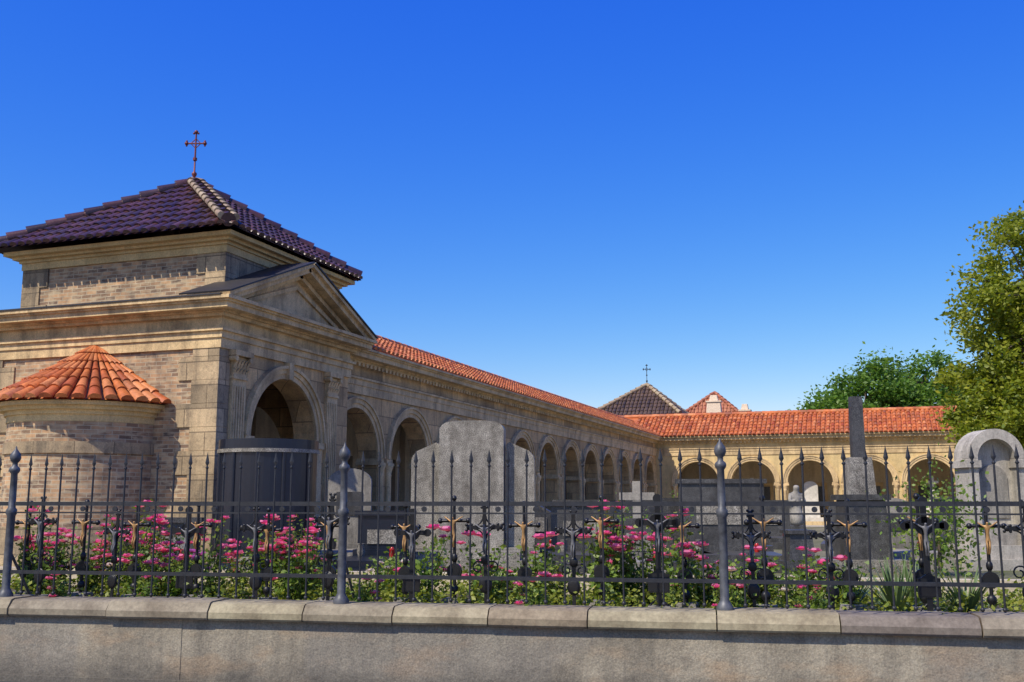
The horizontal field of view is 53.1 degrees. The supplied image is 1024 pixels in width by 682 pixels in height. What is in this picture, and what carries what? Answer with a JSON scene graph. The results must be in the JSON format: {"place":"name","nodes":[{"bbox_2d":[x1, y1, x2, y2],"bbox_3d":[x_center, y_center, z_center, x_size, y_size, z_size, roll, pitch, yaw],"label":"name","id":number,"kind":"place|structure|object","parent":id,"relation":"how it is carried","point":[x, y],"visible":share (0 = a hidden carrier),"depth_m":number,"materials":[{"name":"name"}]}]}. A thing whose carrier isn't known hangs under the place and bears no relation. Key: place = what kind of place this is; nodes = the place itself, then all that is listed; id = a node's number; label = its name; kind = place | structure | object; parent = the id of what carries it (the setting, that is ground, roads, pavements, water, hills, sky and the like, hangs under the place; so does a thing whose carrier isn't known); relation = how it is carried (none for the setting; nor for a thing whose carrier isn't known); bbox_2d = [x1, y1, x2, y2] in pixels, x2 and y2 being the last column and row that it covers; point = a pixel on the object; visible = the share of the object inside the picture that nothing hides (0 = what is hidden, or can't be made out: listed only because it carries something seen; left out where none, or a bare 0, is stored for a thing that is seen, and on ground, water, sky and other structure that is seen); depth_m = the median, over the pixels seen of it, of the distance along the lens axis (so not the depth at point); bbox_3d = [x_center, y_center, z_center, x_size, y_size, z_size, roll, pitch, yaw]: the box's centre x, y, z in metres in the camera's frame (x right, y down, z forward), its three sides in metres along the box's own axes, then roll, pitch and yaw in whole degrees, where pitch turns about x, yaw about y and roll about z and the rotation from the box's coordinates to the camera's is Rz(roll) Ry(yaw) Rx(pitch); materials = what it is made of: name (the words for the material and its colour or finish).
{"place":"outdoors","nodes":[
{"label":"outdoors","id":0,"kind":"place"},
{"bbox_2d":[0,0,1023,410],"label":"sky","id":1,"kind":"structure","parent":0,"point":[564,198],"materials":[{"name":"blue"}]},
{"bbox_2d":[598,364,688,414],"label":"pavilion","id":2,"kind":"structure","parent":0,"point":[645,398],"depth_m":60.64,"materials":[{"name":"tile"}]},
{"bbox_2d":[686,391,751,412],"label":"red roofed house","id":3,"kind":"structure","parent":0,"point":[714,402],"depth_m":72.94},
{"bbox_2d":[422,527,1022,625],"bbox_3d":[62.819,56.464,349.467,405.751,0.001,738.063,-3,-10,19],"label":"cemetery ground","id":4,"kind":"structure","parent":0,"point":[817,542],"depth_m":16.45,"materials":[{"name":"green plant"}]},
{"bbox_2d":[0,130,377,566],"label":"corner pavilion","id":5,"kind":"structure","parent":4,"relation":"on","point":[196,318],"depth_m":19.14,"materials":[{"name":"stone"}]},
{"bbox_2d":[332,511,415,570],"bbox_3d":[-2.180,3.133,15.884,1.040,0.980,2.150,-1,-9,6],"label":"gravestone","id":6,"kind":"object","parent":4,"relation":"on","point":[387,537],"visible":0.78,"depth_m":16.58,"materials":[{"name":"black stone"}]},
{"bbox_2d":[251,335,661,545],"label":"arcade wing","id":7,"kind":"structure","parent":4,"relation":"on","point":[406,401],"depth_m":31.92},
{"bbox_2d":[409,420,547,569],"bbox_3d":[-0.716,2.661,17.905,2.700,2.545,1.400,-1,-9,5],"label":"granite family tomb","id":8,"kind":"object","parent":4,"relation":"on","point":[462,439],"visible":0.66,"depth_m":18.00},
{"bbox_2d":[0,586,1022,623],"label":"flower bed","id":9,"kind":"object","parent":4,"relation":"on","point":[467,596],"depth_m":11.40,"materials":[{"name":"soil"}]},
{"bbox_2d":[12,500,35,594],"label":"iron grave cross","id":10,"kind":"object","parent":9,"relation":"on","point":[17,522],"visible":0.42,"depth_m":11.18,"materials":[{"name":"metal"}]},
{"bbox_2d":[11,506,67,593],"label":"rose bush","id":11,"kind":"object","parent":9,"relation":"on","point":[28,578],"visible":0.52,"depth_m":11.17,"materials":[{"name":"green plant"}]},
{"bbox_2d":[27,496,56,595],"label":"iron grave cross","id":12,"kind":"object","parent":9,"relation":"on","point":[37,521],"visible":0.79,"depth_m":10.71,"materials":[{"name":"metal"}]},
{"bbox_2d":[43,569,74,596],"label":"rose bush","id":13,"kind":"object","parent":9,"relation":"on","point":[58,590],"visible":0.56,"depth_m":10.37,"materials":[{"name":"green plant"}]},
{"bbox_2d":[33,517,91,587],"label":"rose bush","id":14,"kind":"object","parent":9,"relation":"on","point":[61,539],"visible":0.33,"depth_m":12.26,"materials":[{"name":"green plant"}]},
{"bbox_2d":[71,499,99,596],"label":"iron grave cross","id":15,"kind":"object","parent":9,"relation":"on","point":[80,565],"visible":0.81,"depth_m":11.01,"materials":[{"name":"metal"}]},
{"bbox_2d":[69,531,112,595],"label":"rose bush","id":16,"kind":"object","parent":9,"relation":"on","point":[98,564],"visible":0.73,"depth_m":11.77,"materials":[{"name":"green plant"}]},
{"bbox_2d":[90,513,131,590],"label":"rose bush","id":17,"kind":"object","parent":9,"relation":"on","point":[98,541],"visible":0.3,"depth_m":12.17,"materials":[{"name":"green plant"}]},
{"bbox_2d":[103,508,130,596],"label":"iron grave cross","id":18,"kind":"object","parent":9,"relation":"on","point":[112,581],"visible":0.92,"depth_m":10.49,"materials":[{"name":"metal"}]},
{"bbox_2d":[97,514,165,589],"bbox_3d":[-4.431,2.492,11.875,0.709,0.960,0.660,-3,-9,17],"label":"rose bush","id":19,"kind":"object","parent":9,"relation":"on","point":[124,548],"visible":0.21,"depth_m":11.88,"materials":[{"name":"pink plant"}]},
{"bbox_2d":[121,506,150,596],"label":"iron grave cross","id":20,"kind":"object","parent":9,"relation":"on","point":[131,567],"visible":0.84,"depth_m":10.79,"materials":[{"name":"metal"}]},
{"bbox_2d":[120,569,164,596],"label":"rose bush","id":21,"kind":"object","parent":9,"relation":"on","point":[145,591],"visible":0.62,"depth_m":10.30,"materials":[{"name":"green plant"}]},
{"bbox_2d":[116,533,171,592],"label":"rose bush","id":22,"kind":"object","parent":9,"relation":"on","point":[128,561],"visible":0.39,"depth_m":11.04,"materials":[{"name":"pink plant"}]},
{"bbox_2d":[121,556,170,596],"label":"rose bush","id":23,"kind":"object","parent":9,"relation":"on","point":[148,562],"visible":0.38,"depth_m":10.91,"materials":[{"name":"green plant"}]},
{"bbox_2d":[123,498,180,593],"bbox_3d":[-4.199,2.373,11.743,0.576,1.132,0.716,-8,-12,40],"label":"rose bush","id":24,"kind":"object","parent":9,"relation":"on","point":[165,533],"visible":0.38,"depth_m":11.72,"materials":[{"name":"green plant"}]},
{"bbox_2d":[137,517,208,568],"bbox_3d":[-5.224,3.073,15.185,1.040,0.880,2.150,1,-9,-5],"label":"gravestone","id":25,"kind":"object","parent":9,"relation":"on","point":[178,522],"visible":0.16,"depth_m":15.93,"materials":[{"name":"stone"}]},
{"bbox_2d":[147,518,206,596],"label":"rose bush","id":26,"kind":"object","parent":9,"relation":"on","point":[162,521],"visible":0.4,"depth_m":11.56,"materials":[{"name":"pink plant"}]},
{"bbox_2d":[154,549,200,596],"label":"rose bush","id":27,"kind":"object","parent":9,"relation":"on","point":[175,592],"visible":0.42,"depth_m":10.91,"materials":[{"name":"green plant"}]},
{"bbox_2d":[149,545,216,594],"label":"rose bush","id":28,"kind":"object","parent":9,"relation":"on","point":[192,550],"visible":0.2,"depth_m":11.28,"materials":[{"name":"pink plant"}]},
{"bbox_2d":[172,507,206,596],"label":"iron grave cross","id":29,"kind":"object","parent":9,"relation":"on","point":[193,530],"visible":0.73,"depth_m":10.35,"materials":[{"name":"metal"}]},
{"bbox_2d":[184,506,212,596],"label":"iron grave cross","id":30,"kind":"object","parent":9,"relation":"on","point":[196,567],"visible":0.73,"depth_m":10.71,"materials":[{"name":"metal"}]},
{"bbox_2d":[183,516,243,597],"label":"rose bush","id":31,"kind":"object","parent":9,"relation":"on","point":[209,579],"visible":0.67,"depth_m":10.81,"materials":[{"name":"green plant"}]},
{"bbox_2d":[223,539,260,596],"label":"rose bush","id":32,"kind":"object","parent":9,"relation":"on","point":[241,569],"visible":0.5,"depth_m":11.62,"materials":[{"name":"green plant"}]},
{"bbox_2d":[239,506,274,599],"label":"iron grave cross","id":33,"kind":"object","parent":9,"relation":"on","point":[258,580],"visible":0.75,"depth_m":10.20,"materials":[{"name":"metal"}]},
{"bbox_2d":[258,508,282,599],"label":"iron grave cross","id":34,"kind":"object","parent":9,"relation":"on","point":[266,590],"visible":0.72,"depth_m":10.50,"materials":[{"name":"metal"}]},
{"bbox_2d":[258,514,316,588],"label":"rose bush","id":35,"kind":"object","parent":9,"relation":"on","point":[281,557],"visible":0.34,"depth_m":11.59,"materials":[{"name":"green plant"}]},
{"bbox_2d":[269,540,321,599],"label":"rose bush","id":36,"kind":"object","parent":9,"relation":"on","point":[284,582],"visible":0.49,"depth_m":10.76,"materials":[{"name":"green plant"}]},
{"bbox_2d":[269,514,322,593],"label":"rose bush","id":37,"kind":"object","parent":9,"relation":"on","point":[293,535],"visible":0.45,"depth_m":11.57,"materials":[{"name":"pink plant"}]},
{"bbox_2d":[276,526,335,599],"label":"rose bush","id":38,"kind":"object","parent":9,"relation":"on","point":[313,530],"visible":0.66,"depth_m":10.71,"materials":[{"name":"green plant"}]},
{"bbox_2d":[313,493,349,600],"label":"iron grave cross","id":39,"kind":"object","parent":9,"relation":"on","point":[329,553],"visible":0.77,"depth_m":10.05,"materials":[{"name":"metal"}]},
{"bbox_2d":[346,573,385,601],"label":"rose bush","id":40,"kind":"object","parent":9,"relation":"on","point":[366,593],"visible":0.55,"depth_m":9.83,"materials":[{"name":"green plant"}]},
{"bbox_2d":[365,546,408,596],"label":"rose bush","id":41,"kind":"object","parent":9,"relation":"on","point":[370,570],"visible":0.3,"depth_m":11.79,"materials":[{"name":"green plant"}]},
{"bbox_2d":[376,558,403,599],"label":"rose bush","id":42,"kind":"object","parent":9,"relation":"on","point":[388,568],"visible":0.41,"depth_m":11.30,"materials":[{"name":"green plant"}]},
{"bbox_2d":[390,506,420,601],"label":"iron grave cross","id":43,"kind":"object","parent":9,"relation":"on","point":[404,570],"visible":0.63,"depth_m":10.42,"materials":[{"name":"metal"}]},
{"bbox_2d":[394,509,430,602],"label":"iron grave cross","id":44,"kind":"object","parent":9,"relation":"on","point":[407,584],"visible":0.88,"depth_m":9.98,"materials":[{"name":"metal"}]},
{"bbox_2d":[392,524,461,601],"bbox_3d":[-0.885,2.414,11.070,0.786,0.847,0.668,2,-9,-13],"label":"rose bush","id":45,"kind":"object","parent":9,"relation":"on","point":[418,565],"visible":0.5,"depth_m":11.10,"materials":[{"name":"green plant"}]},
{"bbox_2d":[438,496,469,603],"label":"iron grave cross","id":46,"kind":"object","parent":9,"relation":"on","point":[456,569],"visible":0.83,"depth_m":10.32,"materials":[{"name":"metal"}]},
{"bbox_2d":[465,501,504,603],"bbox_3d":[-0.255,2.083,9.785,0.384,1.106,0.190,-2,-9,7],"label":"iron grave cross","id":47,"kind":"object","parent":9,"relation":"on","point":[484,556],"visible":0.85,"depth_m":9.78,"materials":[{"name":"metal"}]},
{"bbox_2d":[456,530,519,603],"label":"rose bush","id":48,"kind":"object","parent":9,"relation":"on","point":[481,573],"visible":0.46,"depth_m":10.44,"materials":[{"name":"green plant"}]},
{"bbox_2d":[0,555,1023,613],"bbox_3d":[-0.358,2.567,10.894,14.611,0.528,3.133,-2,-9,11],"label":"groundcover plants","id":49,"kind":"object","parent":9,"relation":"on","point":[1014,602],"visible":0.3,"depth_m":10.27,"materials":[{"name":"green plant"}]},
{"bbox_2d":[509,501,540,601],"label":"iron grave cross","id":50,"kind":"object","parent":9,"relation":"on","point":[521,572],"visible":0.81,"depth_m":10.18,"materials":[{"name":"metal"}]},
{"bbox_2d":[511,575,554,605],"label":"rose bush","id":51,"kind":"object","parent":9,"relation":"on","point":[533,600],"visible":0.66,"depth_m":9.56,"materials":[{"name":"green plant"}]},
{"bbox_2d":[503,532,570,603],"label":"rose bush","id":52,"kind":"object","parent":9,"relation":"on","point":[537,566],"visible":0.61,"depth_m":10.70,"materials":[{"name":"green plant"}]},
{"bbox_2d":[530,543,571,602],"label":"rose bush","id":53,"kind":"object","parent":9,"relation":"on","point":[553,562],"visible":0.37,"depth_m":11.10,"materials":[{"name":"green plant"}]},
{"bbox_2d":[555,506,592,605],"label":"iron grave cross","id":54,"kind":"object","parent":9,"relation":"on","point":[573,586],"visible":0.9,"depth_m":9.65,"materials":[{"name":"metal"}]},
{"bbox_2d":[584,495,618,605],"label":"iron grave cross","id":55,"kind":"object","parent":9,"relation":"on","point":[598,571],"visible":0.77,"depth_m":10.04,"materials":[{"name":"metal"}]},
{"bbox_2d":[575,500,634,599],"bbox_3d":[0.977,2.194,10.606,0.715,1.131,0.575,8,-12,-42],"label":"rose bush","id":56,"kind":"object","parent":9,"relation":"on","point":[597,549],"visible":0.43,"depth_m":10.55,"materials":[{"name":"green plant"}]},
{"bbox_2d":[584,500,643,604],"bbox_3d":[1.038,2.184,10.490,0.566,1.113,0.703,-4,-10,26],"label":"rose bush","id":57,"kind":"object","parent":9,"relation":"on","point":[615,547],"visible":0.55,"depth_m":10.46,"materials":[{"name":"green plant"}]},
{"bbox_2d":[605,524,665,606],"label":"rose bush","id":58,"kind":"object","parent":9,"relation":"on","point":[633,584],"visible":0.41,"depth_m":10.59,"materials":[{"name":"green plant"}]},
{"bbox_2d":[627,516,680,594],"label":"rose bush","id":59,"kind":"object","parent":9,"relation":"on","point":[652,545],"visible":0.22,"depth_m":10.96,"materials":[{"name":"green plant"}]},
{"bbox_2d":[635,494,680,606],"bbox_3d":[1.365,2.015,9.546,0.423,1.166,0.201,-2,-9,13],"label":"iron grave cross","id":60,"kind":"object","parent":9,"relation":"on","point":[653,521],"visible":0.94,"depth_m":9.53,"materials":[{"name":"metal"}]},
{"bbox_2d":[650,506,708,604],"bbox_3d":[1.641,2.146,10.025,0.530,1.042,0.659,-4,-10,22],"label":"rose bush","id":61,"kind":"object","parent":9,"relation":"on","point":[689,554],"visible":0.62,"depth_m":10.02,"materials":[{"name":"green plant"}]},
{"bbox_2d":[665,506,699,607],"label":"iron grave cross","id":62,"kind":"object","parent":9,"relation":"on","point":[690,575],"visible":0.43,"depth_m":9.86,"materials":[{"name":"metal"}]},
{"bbox_2d":[673,550,719,607],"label":"rose bush","id":63,"kind":"object","parent":9,"relation":"on","point":[708,575],"visible":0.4,"depth_m":10.35,"materials":[{"name":"green plant"}]},
{"bbox_2d":[710,577,756,610],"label":"rose bush","id":64,"kind":"object","parent":9,"relation":"on","point":[739,603],"visible":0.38,"depth_m":9.26,"materials":[{"name":"green plant"}]},
{"bbox_2d":[712,555,775,605],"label":"rose bush","id":65,"kind":"object","parent":9,"relation":"on","point":[732,570],"visible":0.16,"depth_m":10.19,"materials":[{"name":"green plant"}]},
{"bbox_2d":[731,509,770,607],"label":"iron grave cross","id":66,"kind":"object","parent":9,"relation":"on","point":[752,568],"visible":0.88,"depth_m":9.33,"materials":[{"name":"metal"}]},
{"bbox_2d":[744,495,781,607],"bbox_3d":[2.373,2.034,9.630,0.358,1.154,0.201,-2,-9,10],"label":"iron grave cross","id":67,"kind":"object","parent":9,"relation":"on","point":[769,574],"visible":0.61,"depth_m":9.60,"materials":[{"name":"metal"}]},
{"bbox_2d":[755,570,805,603],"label":"rose bush","id":68,"kind":"object","parent":9,"relation":"on","point":[790,590],"visible":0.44,"depth_m":10.08,"materials":[{"name":"green plant"}]},
{"bbox_2d":[777,546,820,603],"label":"rose bush","id":69,"kind":"object","parent":9,"relation":"on","point":[814,550],"visible":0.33,"depth_m":10.74,"materials":[{"name":"green plant"}]},
{"bbox_2d":[788,579,837,608],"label":"rose bush","id":70,"kind":"object","parent":9,"relation":"on","point":[815,598],"visible":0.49,"depth_m":9.12,"materials":[{"name":"green plant"}]},
{"bbox_2d":[809,509,849,609],"bbox_3d":[2.876,2.036,9.236,0.358,1.028,0.177,-1,-9,5],"label":"iron grave cross","id":71,"kind":"object","parent":9,"relation":"on","point":[831,564],"visible":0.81,"depth_m":9.23,"materials":[{"name":"metal"}]},
{"bbox_2d":[802,552,868,609],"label":"rose bush","id":72,"kind":"object","parent":9,"relation":"on","point":[841,558],"visible":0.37,"depth_m":10.00,"materials":[{"name":"green plant"}]},
{"bbox_2d":[831,498,866,610],"bbox_3d":[3.180,2.053,9.652,0.349,1.125,0.196,-3,-9,20],"label":"iron grave cross","id":73,"kind":"object","parent":9,"relation":"on","point":[854,576],"visible":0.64,"depth_m":9.62,"materials":[{"name":"metal"}]},
{"bbox_2d":[846,555,952,610],"bbox_3d":[3.599,2.277,9.567,1.080,0.635,0.861,-9,-12,43],"label":"yucca plant","id":74,"kind":"object","parent":9,"relation":"on","point":[899,596],"visible":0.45,"depth_m":9.48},
{"bbox_2d":[869,546,950,606],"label":"yucca plant","id":75,"kind":"object","parent":9,"relation":"on","point":[911,594],"visible":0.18,"depth_m":10.21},
{"bbox_2d":[898,493,938,611],"bbox_3d":[3.763,1.991,9.410,0.363,1.172,0.204,-3,-9,8],"label":"iron grave cross","id":76,"kind":"object","parent":9,"relation":"on","point":[919,573],"visible":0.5,"depth_m":9.39,"materials":[{"name":"metal"}]},
{"bbox_2d":[900,496,948,611],"bbox_3d":[3.698,1.962,9.129,0.414,1.140,0.196,-2,-9,8],"label":"iron grave cross","id":77,"kind":"object","parent":9,"relation":"on","point":[922,525],"visible":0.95,"depth_m":9.12,"materials":[{"name":"metal"}]},
{"bbox_2d":[917,560,1002,612],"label":"yucca plant","id":78,"kind":"object","parent":9,"relation":"on","point":[972,602],"visible":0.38,"depth_m":9.55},
{"bbox_2d":[966,499,1006,611],"bbox_3d":[4.341,2.003,9.319,0.347,1.119,0.195,-3,-9,16],"label":"iron grave cross","id":79,"kind":"object","parent":9,"relation":"on","point":[989,576],"visible":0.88,"depth_m":9.29,"materials":[{"name":"metal"}]},
{"bbox_2d":[0,567,1023,600],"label":"bed kerb","id":80,"kind":"structure","parent":4,"relation":"on","point":[74,576],"depth_m":12.12,"materials":[{"name":"stone"}]},
{"bbox_2d":[535,506,550,556],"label":"gravestone","id":81,"kind":"object","parent":4,"relation":"on","point":[539,518],"visible":0.14,"depth_m":20.08,"materials":[{"name":"stone"}]},
{"bbox_2d":[541,501,614,572],"bbox_3d":[1.219,3.325,17.572,1.430,1.130,2.150,0,-9,2],"label":"gravestone","id":82,"kind":"object","parent":4,"relation":"on","point":[557,520],"visible":0.28,"depth_m":18.29,"materials":[{"name":"stone"}]},
{"bbox_2d":[609,481,669,574],"bbox_3d":[1.921,2.839,15.526,0.910,1.450,2.150,-1,-9,5],"label":"gravestone","id":83,"kind":"object","parent":4,"relation":"on","point":[634,495],"visible":0.12,"depth_m":16.31,"materials":[{"name":"stone"}]},
{"bbox_2d":[612,498,704,565],"bbox_3d":[2.602,3.368,18.070,2.520,1.200,2.150,0,-9,0],"label":"gravestone","id":84,"kind":"object","parent":4,"relation":"on","point":[669,509],"visible":0.03,"depth_m":18.79,"materials":[{"name":"stone"}]},
{"bbox_2d":[673,479,781,572],"bbox_3d":[3.669,3.112,17.508,1.950,1.530,2.150,-1,-9,6],"label":"gravestone","id":85,"kind":"object","parent":4,"relation":"on","point":[691,489],"visible":0.49,"depth_m":18.22,"materials":[{"name":"stone"}]},
{"bbox_2d":[764,500,789,549],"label":"gravestone","id":86,"kind":"object","parent":4,"relation":"on","point":[776,540],"visible":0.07,"depth_m":26.42,"materials":[{"name":"stone"}]},
{"bbox_2d":[619,405,961,524],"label":"cross arcade wing","id":87,"kind":"structure","parent":4,"relation":"on","point":[895,431],"depth_m":53.62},
{"bbox_2d":[804,481,823,520],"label":"marble arcade monument","id":88,"kind":"object","parent":87,"relation":"on","point":[810,490],"visible":0.63,"depth_m":53.03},
{"bbox_2d":[775,485,822,574],"bbox_3d":[4.550,2.998,16.332,0.600,1.387,0.500,1,-9,-6],"label":"stone mourner statue","id":89,"kind":"object","parent":4,"relation":"on","point":[794,539],"visible":0.62,"depth_m":16.15,"materials":[{"name":"stone"}]},
{"bbox_2d":[788,384,857,409],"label":"background tree","id":90,"kind":"object","parent":4,"relation":"on","point":[807,403],"visible":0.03,"depth_m":81.76,"materials":[{"name":"green plant"}]},
{"bbox_2d":[819,396,910,572],"bbox_3d":[5.750,2.349,16.941,1.200,2.860,0.900,0,-9,0],"label":"tall stone cross tomb","id":91,"kind":"object","parent":4,"relation":"on","point":[855,476],"visible":0.8,"depth_m":16.64,"materials":[{"name":"grey stone"}]},
{"bbox_2d":[808,341,929,409],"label":"background tree","id":92,"kind":"object","parent":4,"relation":"on","point":[861,384],"visible":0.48,"depth_m":77.30,"materials":[{"name":"green plant"}]},
{"bbox_2d":[866,338,966,407],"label":"background tree","id":93,"kind":"object","parent":4,"relation":"on","point":[931,395],"visible":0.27,"depth_m":78.84,"materials":[{"name":"green plant"}]},
{"bbox_2d":[885,498,955,569],"bbox_3d":[7.052,3.416,18.368,1.170,1.200,2.150,-1,-9,3],"label":"gravestone","id":94,"kind":"object","parent":4,"relation":"on","point":[899,550],"visible":0.09,"depth_m":19.03,"materials":[{"name":"stone"}]},
{"bbox_2d":[865,441,1010,576],"bbox_3d":[6.540,2.887,15.725,1.884,2.765,1.915,0,-9,1],"label":"evergreen shrub","id":95,"kind":"object","parent":4,"relation":"on","point":[942,548],"visible":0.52,"depth_m":15.66,"materials":[{"name":"green plant"}]},
{"bbox_2d":[924,200,1023,449],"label":"linden tree","id":96,"kind":"object","parent":4,"relation":"on","point":[991,384],"visible":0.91,"depth_m":36.04,"materials":[{"name":"green plant"}]},
{"bbox_2d":[948,429,1023,570],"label":"arched canopy tomb","id":97,"kind":"object","parent":4,"relation":"on","point":[982,442],"visible":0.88,"depth_m":17.50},
{"bbox_2d":[806,525,823,526],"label":"gravel path","id":98,"kind":"structure","parent":0,"point":[814,525],"depth_m":49.38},
{"bbox_2d":[208,438,321,568],"bbox_3d":[-4.150,2.704,16.910,1.900,2.150,0.950,0,-9,0],"label":"curved black tomb","id":99,"kind":"object","parent":98,"relation":"on","point":[268,449],"visible":0.6,"depth_m":16.73,"materials":[{"name":"stone"}]},
{"bbox_2d":[317,468,371,567],"bbox_3d":[-3.008,3.144,18.411,1.040,1.750,2.150,0,-9,-3],"label":"gravestone","id":100,"kind":"object","parent":98,"relation":"on","point":[354,484],"visible":0.29,"depth_m":19.17,"materials":[{"name":"stone"}]},
{"label":"ground","id":101,"kind":"structure","parent":0,"visible":0},
{"bbox_2d":[0,616,1023,681],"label":"cemetery wall","id":102,"kind":"structure","parent":101,"relation":"on","point":[57,649],"depth_m":9.17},
{"bbox_2d":[0,594,1023,637],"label":"wall coping","id":103,"kind":"object","parent":102,"relation":"on","point":[887,623],"depth_m":9.09,"materials":[{"name":"stone"}]},
{"bbox_2d":[0,438,1023,612],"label":"iron fence","id":104,"kind":"object","parent":103,"relation":"on","point":[723,580],"visible":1,"depth_m":9.40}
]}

